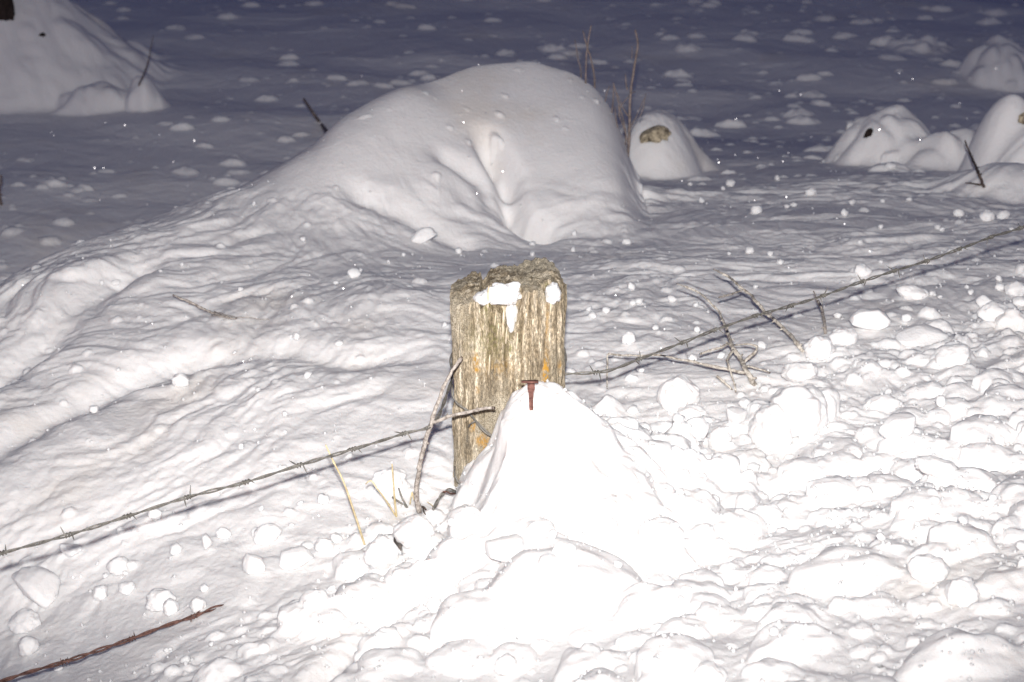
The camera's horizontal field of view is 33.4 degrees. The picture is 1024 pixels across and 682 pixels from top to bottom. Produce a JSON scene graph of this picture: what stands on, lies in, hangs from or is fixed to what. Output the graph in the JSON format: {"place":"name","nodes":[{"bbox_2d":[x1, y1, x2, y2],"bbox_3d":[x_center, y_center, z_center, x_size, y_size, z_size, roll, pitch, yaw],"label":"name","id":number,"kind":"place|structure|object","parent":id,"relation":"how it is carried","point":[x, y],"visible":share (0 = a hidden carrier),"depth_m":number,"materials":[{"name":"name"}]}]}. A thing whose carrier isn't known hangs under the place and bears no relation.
{"place":"outdoors","nodes":[
{"label":"outdoors","id":0,"kind":"place"},
{"bbox_2d":[0,0,1023,681],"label":"snow ground","id":1,"kind":"structure","parent":0,"point":[926,90],"depth_m":3.53,"materials":[{"name":"snow"}]},
{"bbox_2d":[0,0,14,20],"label":"tree trunk","id":2,"kind":"object","parent":1,"relation":"on","point":[7,10],"visible":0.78,"depth_m":7.34,"materials":[{"name":"brown plant"}]},
{"bbox_2d":[8,608,40,633],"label":"snow clod","id":3,"kind":"object","parent":1,"relation":"on","point":[24,620],"visible":1,"depth_m":2.74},
{"bbox_2d":[18,636,39,656],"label":"snow clod","id":4,"kind":"object","parent":1,"relation":"on","point":[28,645],"visible":1,"depth_m":2.67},
{"bbox_2d":[12,566,60,607],"bbox_3d":[-0.788,0.408,2.818,0.096,0.058,0.070,21,25,18],"label":"snow clod","id":5,"kind":"object","parent":1,"relation":"on","point":[39,585],"visible":0.99,"depth_m":2.80,"materials":[{"name":"snow"}]},
{"bbox_2d":[59,543,82,556],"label":"snow clod","id":6,"kind":"object","parent":1,"relation":"on","point":[69,549],"visible":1,"depth_m":2.86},
{"bbox_2d":[89,405,98,412],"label":"snow clod","id":7,"kind":"object","parent":1,"relation":"on","point":[93,408],"visible":1,"depth_m":3.24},
{"bbox_2d":[92,585,107,600],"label":"snow clod","id":8,"kind":"object","parent":1,"relation":"on","point":[100,593],"visible":1,"depth_m":2.76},
{"bbox_2d":[0,604,223,681],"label":"barbed wire","id":9,"kind":"object","parent":1,"relation":"on","point":[120,642],"visible":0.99,"depth_m":2.55,"materials":[{"name":"metal"}]},
{"bbox_2d":[106,556,128,574],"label":"snow clod","id":10,"kind":"object","parent":1,"relation":"on","point":[116,566],"visible":1,"depth_m":2.81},
{"bbox_2d":[118,581,135,594],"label":"snow clod","id":11,"kind":"object","parent":1,"relation":"on","point":[126,587],"visible":1,"depth_m":2.76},
{"bbox_2d":[138,35,153,85],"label":"thin twig","id":12,"kind":"object","parent":1,"relation":"on","point":[146,65],"visible":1,"depth_m":7.15,"materials":[{"name":"wood"}]},
{"bbox_2d":[147,508,161,520],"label":"snow clod","id":13,"kind":"object","parent":1,"relation":"on","point":[154,514],"visible":0.89,"depth_m":2.89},
{"bbox_2d":[145,588,175,611],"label":"snow clod","id":14,"kind":"object","parent":1,"relation":"on","point":[156,598],"visible":0.88,"depth_m":2.69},
{"bbox_2d":[163,598,178,615],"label":"snow clod","id":15,"kind":"object","parent":1,"relation":"on","point":[170,606],"visible":1,"depth_m":2.66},
{"bbox_2d":[169,542,182,555],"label":"snow clod","id":16,"kind":"object","parent":1,"relation":"on","point":[176,548],"visible":1,"depth_m":2.81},
{"bbox_2d":[171,373,189,386],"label":"snow clod","id":17,"kind":"object","parent":1,"relation":"on","point":[180,379],"visible":1,"depth_m":3.28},
{"bbox_2d":[180,655,190,662],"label":"snow clod","id":18,"kind":"object","parent":1,"relation":"on","point":[185,658],"visible":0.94,"depth_m":2.49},
{"bbox_2d":[190,596,205,612],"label":"snow clod","id":19,"kind":"object","parent":1,"relation":"on","point":[197,603],"visible":0.95,"depth_m":2.63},
{"bbox_2d":[199,583,208,592],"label":"snow clod","id":20,"kind":"object","parent":1,"relation":"on","point":[204,587],"visible":1,"depth_m":2.69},
{"bbox_2d":[201,533,212,549],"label":"snow clod","id":21,"kind":"object","parent":1,"relation":"on","point":[207,541],"visible":1,"depth_m":2.80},
{"bbox_2d":[173,294,265,319],"bbox_3d":[-0.589,-0.057,3.570,0.285,0.030,0.053,8,29,15],"label":"fallen twig","id":22,"kind":"object","parent":1,"relation":"on","point":[206,310],"visible":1,"depth_m":3.59,"materials":[{"name":"brown plant"}]},
{"bbox_2d":[216,527,230,538],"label":"snow clod","id":23,"kind":"object","parent":1,"relation":"on","point":[223,532],"visible":1,"depth_m":2.84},
{"bbox_2d":[242,553,264,573],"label":"snow clod","id":24,"kind":"object","parent":1,"relation":"on","point":[253,564],"visible":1,"depth_m":2.71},
{"bbox_2d":[254,523,281,545],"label":"snow clod","id":25,"kind":"object","parent":1,"relation":"on","point":[267,534],"visible":1,"depth_m":2.80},
{"bbox_2d":[279,546,313,569],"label":"snow clod","id":26,"kind":"object","parent":1,"relation":"on","point":[292,558],"visible":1,"depth_m":2.72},
{"bbox_2d":[303,98,327,132],"bbox_3d":[-0.629,-0.719,5.794,0.078,0.915,2.580,-4,28,-8],"label":"leaning stick","id":27,"kind":"object","parent":1,"relation":"on","point":[324,128],"visible":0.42,"depth_m":6.99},
{"bbox_2d":[317,493,329,503],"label":"snow clod","id":28,"kind":"object","parent":1,"relation":"on","point":[322,498],"visible":1,"depth_m":2.88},
{"bbox_2d":[314,538,333,552],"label":"snow clod","id":29,"kind":"object","parent":1,"relation":"on","point":[323,545],"visible":1,"depth_m":2.75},
{"bbox_2d":[330,532,342,543],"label":"snow clod","id":30,"kind":"object","parent":1,"relation":"on","point":[335,538],"visible":1,"depth_m":2.77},
{"bbox_2d":[325,445,365,544],"bbox_3d":[-0.261,0.247,2.697,0.057,0.201,0.012,-11,30,-20],"label":"dry grass stalk","id":31,"kind":"object","parent":1,"relation":"on","point":[354,513],"visible":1,"depth_m":2.70,"materials":[{"name":"plant"}]},
{"bbox_2d":[347,268,360,278],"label":"snow clod","id":32,"kind":"object","parent":1,"relation":"on","point":[353,273],"visible":1,"depth_m":3.84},
{"bbox_2d":[366,480,394,515],"bbox_3d":[-0.212,0.260,2.800,0.056,0.090,0.013,-18,33,-30],"label":"dry grass stalk","id":33,"kind":"object","parent":1,"relation":"on","point":[382,496],"visible":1,"depth_m":2.79,"materials":[{"name":"plant"}]},
{"bbox_2d":[364,534,398,569],"bbox_3d":[-0.204,0.332,2.661,0.055,0.060,0.054,10,30,18],"label":"snow clod","id":34,"kind":"object","parent":1,"relation":"on","point":[381,552],"visible":0.98,"depth_m":2.64,"materials":[{"name":"snow"}]},
{"bbox_2d":[372,466,410,494],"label":"snow clod","id":35,"kind":"object","parent":1,"relation":"on","point":[382,480],"visible":0.89,"depth_m":2.89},
{"bbox_2d":[391,464,397,516],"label":"dry grass stalk","id":36,"kind":"object","parent":1,"relation":"on","point":[395,507],"visible":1,"depth_m":2.80,"materials":[{"name":"plant"}]},
{"bbox_2d":[391,488,407,507],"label":"twig","id":37,"kind":"object","parent":1,"relation":"on","point":[404,504],"visible":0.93,"depth_m":2.85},
{"bbox_2d":[393,513,434,548],"bbox_3d":[-0.155,0.304,2.704,0.064,0.059,0.059,9,40,24],"label":"snow clod","id":38,"kind":"object","parent":1,"relation":"on","point":[415,530],"visible":0.99,"depth_m":2.68,"materials":[{"name":"snow"}]},
{"bbox_2d":[410,227,436,243],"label":"snow clod","id":39,"kind":"object","parent":1,"relation":"on","point":[421,235],"visible":1,"depth_m":4.22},
{"bbox_2d":[426,598,440,611],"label":"snow clod","id":40,"kind":"object","parent":1,"relation":"on","point":[432,604],"visible":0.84,"depth_m":2.51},
{"bbox_2d":[447,518,454,526],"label":"snow clod","id":41,"kind":"object","parent":1,"relation":"on","point":[450,522],"visible":1,"depth_m":2.58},
{"bbox_2d":[413,356,494,512],"bbox_3d":[-0.093,0.155,2.732,0.135,0.280,0.034,0,28,0],"label":"forked twig","id":42,"kind":"object","parent":1,"relation":"on","point":[420,461],"visible":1,"depth_m":2.71,"materials":[{"name":"brown plant"}]},
{"bbox_2d":[479,539,490,552],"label":"snow clod","id":43,"kind":"object","parent":1,"relation":"on","point":[482,547],"visible":0.45,"depth_m":2.55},
{"bbox_2d":[485,534,522,561],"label":"snow clod","id":44,"kind":"object","parent":1,"relation":"on","point":[504,548],"visible":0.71,"depth_m":2.50,"materials":[{"name":"snow"}]},
{"bbox_2d":[494,653,516,674],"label":"snow clod","id":45,"kind":"object","parent":1,"relation":"on","point":[504,664],"visible":1,"depth_m":2.30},
{"bbox_2d":[450,257,566,488],"bbox_3d":[-0.005,0.142,2.890,0.191,0.596,0.162,0,28,0],"label":"fence post","id":46,"kind":"object","parent":1,"relation":"on","point":[499,362],"visible":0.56,"depth_m":2.75,"materials":[{"name":"brown wood"}]},
{"bbox_2d":[432,466,460,510],"bbox_3d":[-0.107,0.243,2.832,0.084,0.042,0.048,-16,32,-28],"label":"tie wire","id":47,"kind":"object","parent":46,"relation":"attached to","point":[442,493],"visible":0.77,"depth_m":2.83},
{"bbox_2d":[451,384,491,436],"bbox_3d":[-0.060,0.118,2.766,0.100,0.082,0.023,14,31,25],"label":"tie wire","id":48,"kind":"object","parent":46,"relation":"attached to","point":[481,427],"visible":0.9,"depth_m":2.78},
{"bbox_2d":[473,289,490,305],"bbox_3d":[-0.048,-0.068,2.705,0.030,0.019,0.039,0,28,0],"label":"snow patch","id":49,"kind":"object","parent":46,"relation":"on","point":[479,299],"visible":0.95,"depth_m":2.69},
{"bbox_2d":[481,281,521,304],"bbox_3d":[-0.016,-0.075,2.703,0.067,0.040,0.038,0,28,0],"label":"snow patch","id":50,"kind":"object","parent":46,"relation":"on","point":[505,294],"visible":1,"depth_m":2.69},
{"bbox_2d":[505,304,517,332],"bbox_3d":[0.000,-0.039,2.728,0.020,0.058,0.039,0,28,0],"label":"snow patch","id":51,"kind":"object","parent":46,"relation":"attached to","point":[511,314],"visible":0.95,"depth_m":2.71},
{"bbox_2d":[0,224,1023,555],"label":"barbed wire","id":52,"kind":"object","parent":46,"relation":"attached to","point":[402,434],"visible":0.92,"depth_m":2.77,"materials":[{"name":"metal"}]},
{"bbox_2d":[544,282,560,304],"bbox_3d":[0.065,-0.076,2.703,0.027,0.033,0.039,0,28,0],"label":"snow patch","id":53,"kind":"object","parent":46,"relation":"on","point":[552,291],"visible":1,"depth_m":2.69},
{"bbox_2d":[4,12,1021,671],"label":"ice crystals","id":54,"kind":"object","parent":1,"relation":"on","point":[510,254],"visible":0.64,"depth_m":4.14,"materials":[{"name":"white"}]},
{"bbox_2d":[4,109,1023,681],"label":"snow crumbs","id":55,"kind":"object","parent":1,"relation":"on","point":[778,549],"visible":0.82,"depth_m":2.56,"materials":[{"name":"snow"}]},
{"bbox_2d":[521,380,537,409],"bbox_3d":[0.027,0.083,2.614,0.026,0.038,0.027,0,28,0],"label":"railroad spike","id":56,"kind":"object","parent":1,"relation":"on","point":[531,386],"visible":1,"depth_m":2.61,"materials":[{"name":"metal"}]},
{"bbox_2d":[538,553,560,574],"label":"snow clod","id":57,"kind":"object","parent":1,"relation":"on","point":[548,563],"visible":1,"depth_m":2.42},
{"bbox_2d":[551,540,576,559],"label":"snow clod","id":58,"kind":"object","parent":1,"relation":"on","point":[564,549],"visible":1,"depth_m":2.44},
{"bbox_2d":[575,25,645,156],"bbox_3d":[0.254,-0.707,4.936,0.122,0.435,0.332,-19,33,-31],"label":"leafless shrub","id":59,"kind":"object","parent":1,"relation":"on","point":[628,139],"visible":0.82,"depth_m":4.86,"materials":[{"name":"plant"}]},
{"bbox_2d":[613,560,622,567],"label":"snow clod","id":60,"kind":"object","parent":1,"relation":"on","point":[618,563],"visible":1,"depth_m":2.46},
{"bbox_2d":[622,331,635,344],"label":"snow clod","id":61,"kind":"object","parent":1,"relation":"on","point":[628,337],"visible":1,"depth_m":3.37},
{"bbox_2d":[627,405,638,414],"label":"snow clod","id":62,"kind":"object","parent":1,"relation":"on","point":[632,409],"visible":1,"depth_m":3.08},
{"bbox_2d":[650,444,657,453],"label":"snow clod","id":63,"kind":"object","parent":1,"relation":"on","point":[654,448],"visible":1,"depth_m":2.72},
{"bbox_2d":[639,125,670,142],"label":"rock","id":64,"kind":"object","parent":1,"relation":"on","point":[657,134],"visible":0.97,"depth_m":5.36,"materials":[{"name":"brown stone"}]},
{"bbox_2d":[648,440,671,455],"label":"snow clod","id":65,"kind":"object","parent":1,"relation":"on","point":[664,448],"visible":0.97,"depth_m":2.73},
{"bbox_2d":[667,294,676,301],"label":"snow clod","id":66,"kind":"object","parent":1,"relation":"on","point":[671,298],"visible":1,"depth_m":3.64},
{"bbox_2d":[656,374,699,412],"bbox_3d":[0.302,0.098,3.102,0.078,0.070,0.073,-17,41,-3],"label":"snow clod","id":67,"kind":"object","parent":1,"relation":"on","point":[675,393],"visible":0.89,"depth_m":3.08,"materials":[{"name":"snow"}]},
{"bbox_2d":[672,413,684,423],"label":"snow clod","id":68,"kind":"object","parent":1,"relation":"on","point":[678,418],"visible":1,"depth_m":2.85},
{"bbox_2d":[606,283,769,392],"bbox_3d":[0.365,0.013,3.231,0.287,0.077,0.347,15,32,27],"label":"dead shrub","id":69,"kind":"object","parent":1,"relation":"on","point":[751,378],"visible":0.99,"depth_m":3.16,"materials":[{"name":"brown plant"}]},
{"bbox_2d":[678,404,709,420],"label":"snow clod","id":70,"kind":"object","parent":1,"relation":"on","point":[689,411],"visible":0.65,"depth_m":3.04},
{"bbox_2d":[686,417,708,438],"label":"snow clod","id":71,"kind":"object","parent":1,"relation":"on","point":[700,427],"visible":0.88,"depth_m":2.86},
{"bbox_2d":[692,660,727,681],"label":"snow clod","id":72,"kind":"object","parent":1,"relation":"on","point":[708,671],"visible":1,"depth_m":2.15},
{"bbox_2d":[706,425,731,446],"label":"snow clod","id":73,"kind":"object","parent":1,"relation":"on","point":[719,435],"visible":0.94,"depth_m":2.94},
{"bbox_2d":[725,179,735,186],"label":"snow clod","id":74,"kind":"object","parent":1,"relation":"on","point":[730,182],"visible":1,"depth_m":5.08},
{"bbox_2d":[726,406,746,422],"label":"snow clod","id":75,"kind":"object","parent":1,"relation":"on","point":[736,414],"visible":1,"depth_m":3.00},
{"bbox_2d":[738,397,750,409],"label":"snow clod","id":76,"kind":"object","parent":1,"relation":"on","point":[743,402],"visible":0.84,"depth_m":3.05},
{"bbox_2d":[735,492,759,509],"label":"snow clod","id":77,"kind":"object","parent":1,"relation":"on","point":[745,501],"visible":0.89,"depth_m":2.67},
{"bbox_2d":[745,247,754,253],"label":"snow clod","id":78,"kind":"object","parent":1,"relation":"on","point":[749,250],"visible":1,"depth_m":4.08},
{"bbox_2d":[747,462,760,471],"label":"snow clod","id":79,"kind":"object","parent":1,"relation":"on","point":[754,466],"visible":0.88,"depth_m":2.82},
{"bbox_2d":[750,205,761,213],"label":"snow clod","id":80,"kind":"object","parent":1,"relation":"on","point":[755,209],"visible":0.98,"depth_m":4.55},
{"bbox_2d":[713,269,804,351],"bbox_3d":[0.456,-0.070,3.392,0.100,0.053,0.369,-9,29,-17],"label":"bare branch","id":81,"kind":"object","parent":1,"relation":"on","point":[791,336],"visible":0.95,"depth_m":3.38,"materials":[{"name":"brown plant"}]},
{"bbox_2d":[757,340,766,347],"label":"snow clod","id":82,"kind":"object","parent":1,"relation":"on","point":[761,344],"visible":0.96,"depth_m":3.31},
{"bbox_2d":[746,503,782,525],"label":"snow clod","id":83,"kind":"object","parent":1,"relation":"on","point":[771,514],"visible":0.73,"depth_m":2.64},
{"bbox_2d":[748,403,791,447],"bbox_3d":[0.446,0.150,2.939,0.076,0.085,0.085,-12,32,-9],"label":"snow clod","id":84,"kind":"object","parent":1,"relation":"on","point":[769,424],"visible":0.95,"depth_m":2.91,"materials":[{"name":"snow"}]},
{"bbox_2d":[769,626,779,635],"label":"snow clod","id":85,"kind":"object","parent":1,"relation":"on","point":[774,630],"visible":1,"depth_m":2.21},
{"bbox_2d":[769,384,828,437],"bbox_3d":[0.500,0.120,2.960,0.108,0.101,0.102,-14,30,-16],"label":"snow clod","id":86,"kind":"object","parent":1,"relation":"on","point":[805,407],"visible":0.81,"depth_m":2.93,"materials":[{"name":"snow"}]},
{"bbox_2d":[781,361,817,382],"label":"snow clod","id":87,"kind":"object","parent":1,"relation":"on","point":[798,372],"visible":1,"depth_m":3.11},
{"bbox_2d":[805,187,816,195],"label":"snow clod","id":88,"kind":"object","parent":1,"relation":"on","point":[810,191],"visible":1,"depth_m":4.78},
{"bbox_2d":[804,336,835,360],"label":"snow clod","id":89,"kind":"object","parent":1,"relation":"on","point":[821,348],"visible":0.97,"depth_m":3.22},
{"bbox_2d":[813,291,826,333],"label":"bare branch","id":90,"kind":"object","parent":1,"relation":"on","point":[824,327],"visible":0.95,"depth_m":3.40,"materials":[{"name":"brown plant"}]},
{"bbox_2d":[827,326,857,345],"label":"snow clod","id":91,"kind":"object","parent":1,"relation":"on","point":[846,336],"visible":0.84,"depth_m":3.27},
{"bbox_2d":[854,263,871,276],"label":"snow clod","id":92,"kind":"object","parent":1,"relation":"on","point":[862,270],"visible":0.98,"depth_m":3.76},
{"bbox_2d":[856,485,872,499],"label":"snow clod","id":93,"kind":"object","parent":1,"relation":"on","point":[864,492],"visible":1,"depth_m":2.66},
{"bbox_2d":[863,128,872,137],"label":"dark stone","id":94,"kind":"object","parent":1,"relation":"on","point":[868,132],"visible":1,"depth_m":5.46,"materials":[{"name":"black stone"}]},
{"bbox_2d":[849,308,890,329],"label":"snow clod","id":95,"kind":"object","parent":1,"relation":"on","point":[872,319],"visible":1,"depth_m":3.34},
{"bbox_2d":[876,532,885,540],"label":"snow clod","id":96,"kind":"object","parent":1,"relation":"on","point":[880,536],"visible":1,"depth_m":2.45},
{"bbox_2d":[884,162,895,168],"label":"snow clod","id":97,"kind":"object","parent":1,"relation":"on","point":[889,165],"visible":1,"depth_m":5.25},
{"bbox_2d":[878,412,915,438],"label":"snow clod","id":98,"kind":"object","parent":1,"relation":"on","point":[897,425],"visible":0.99,"depth_m":2.82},
{"bbox_2d":[901,314,911,321],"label":"snow clod","id":99,"kind":"object","parent":1,"relation":"on","point":[906,317],"visible":1,"depth_m":3.38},
{"bbox_2d":[896,284,928,299],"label":"snow clod","id":100,"kind":"object","parent":1,"relation":"on","point":[909,292],"visible":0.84,"depth_m":3.56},
{"bbox_2d":[895,323,948,346],"bbox_3d":[0.785,-0.009,3.277,0.105,0.029,0.075,-6,36,2],"label":"snow clod","id":101,"kind":"object","parent":1,"relation":"on","point":[922,335],"visible":1,"depth_m":3.26,"materials":[{"name":"snow"}]},
{"bbox_2d":[907,553,949,583],"bbox_3d":[0.576,0.317,2.348,0.060,0.044,0.049,-1,22,-13],"label":"snow clod","id":102,"kind":"object","parent":1,"relation":"on","point":[928,568],"visible":0.98,"depth_m":2.33,"materials":[{"name":"snow"}]},
{"bbox_2d":[914,455,958,480],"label":"snow clod","id":103,"kind":"object","parent":1,"relation":"on","point":[941,469],"visible":1,"depth_m":2.64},
{"bbox_2d":[935,395,945,406],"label":"snow clod","id":104,"kind":"object","parent":1,"relation":"on","point":[940,401],"visible":1,"depth_m":2.94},
{"bbox_2d":[930,343,970,367],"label":"snow clod","id":105,"kind":"object","parent":1,"relation":"on","point":[947,356],"visible":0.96,"depth_m":3.14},
{"bbox_2d":[952,208,964,215],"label":"snow clod","id":106,"kind":"object","parent":1,"relation":"on","point":[957,212],"visible":0.97,"depth_m":4.45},
{"bbox_2d":[944,576,979,606],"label":"snow clod","id":107,"kind":"object","parent":1,"relation":"on","point":[962,591],"visible":0.99,"depth_m":2.24,"materials":[{"name":"snow"}]},
{"bbox_2d":[958,515,967,523],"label":"snow clod","id":108,"kind":"object","parent":1,"relation":"on","point":[963,519],"visible":1,"depth_m":2.44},
{"bbox_2d":[965,140,984,187],"bbox_3d":[1.290,-0.504,4.813,0.054,0.064,0.333,2,28,3],"label":"thin twig","id":109,"kind":"object","parent":1,"relation":"on","point":[977,171],"visible":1,"depth_m":4.72,"materials":[{"name":"wood"}]},
{"bbox_2d":[975,294,992,307],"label":"snow clod","id":110,"kind":"object","parent":1,"relation":"on","point":[981,300],"visible":0.75,"depth_m":3.47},
{"bbox_2d":[979,209,994,220],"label":"snow clod","id":111,"kind":"object","parent":1,"relation":"on","point":[986,215],"visible":1,"depth_m":4.34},
{"bbox_2d":[977,301,1008,321],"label":"snow clod","id":112,"kind":"object","parent":1,"relation":"on","point":[991,311],"visible":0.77,"depth_m":3.36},
{"bbox_2d":[994,283,1004,290],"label":"snow clod","id":113,"kind":"object","parent":1,"relation":"on","point":[999,286],"visible":1,"depth_m":3.59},
{"bbox_2d":[996,210,1010,218],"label":"snow clod","id":114,"kind":"object","parent":1,"relation":"on","point":[1003,214],"visible":0.87,"depth_m":4.41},
{"bbox_2d":[1004,281,1023,296],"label":"snow clod","id":115,"kind":"object","parent":1,"relation":"on","point":[1014,288],"visible":0.93,"depth_m":3.56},
{"bbox_2d":[1012,296,1023,306],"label":"snow clod","id":116,"kind":"object","parent":1,"relation":"on","point":[1017,301],"visible":0.99,"depth_m":3.49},
{"bbox_2d":[1015,540,1023,550],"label":"snow clod","id":117,"kind":"object","parent":1,"relation":"on","point":[1019,544],"visible":1,"depth_m":2.39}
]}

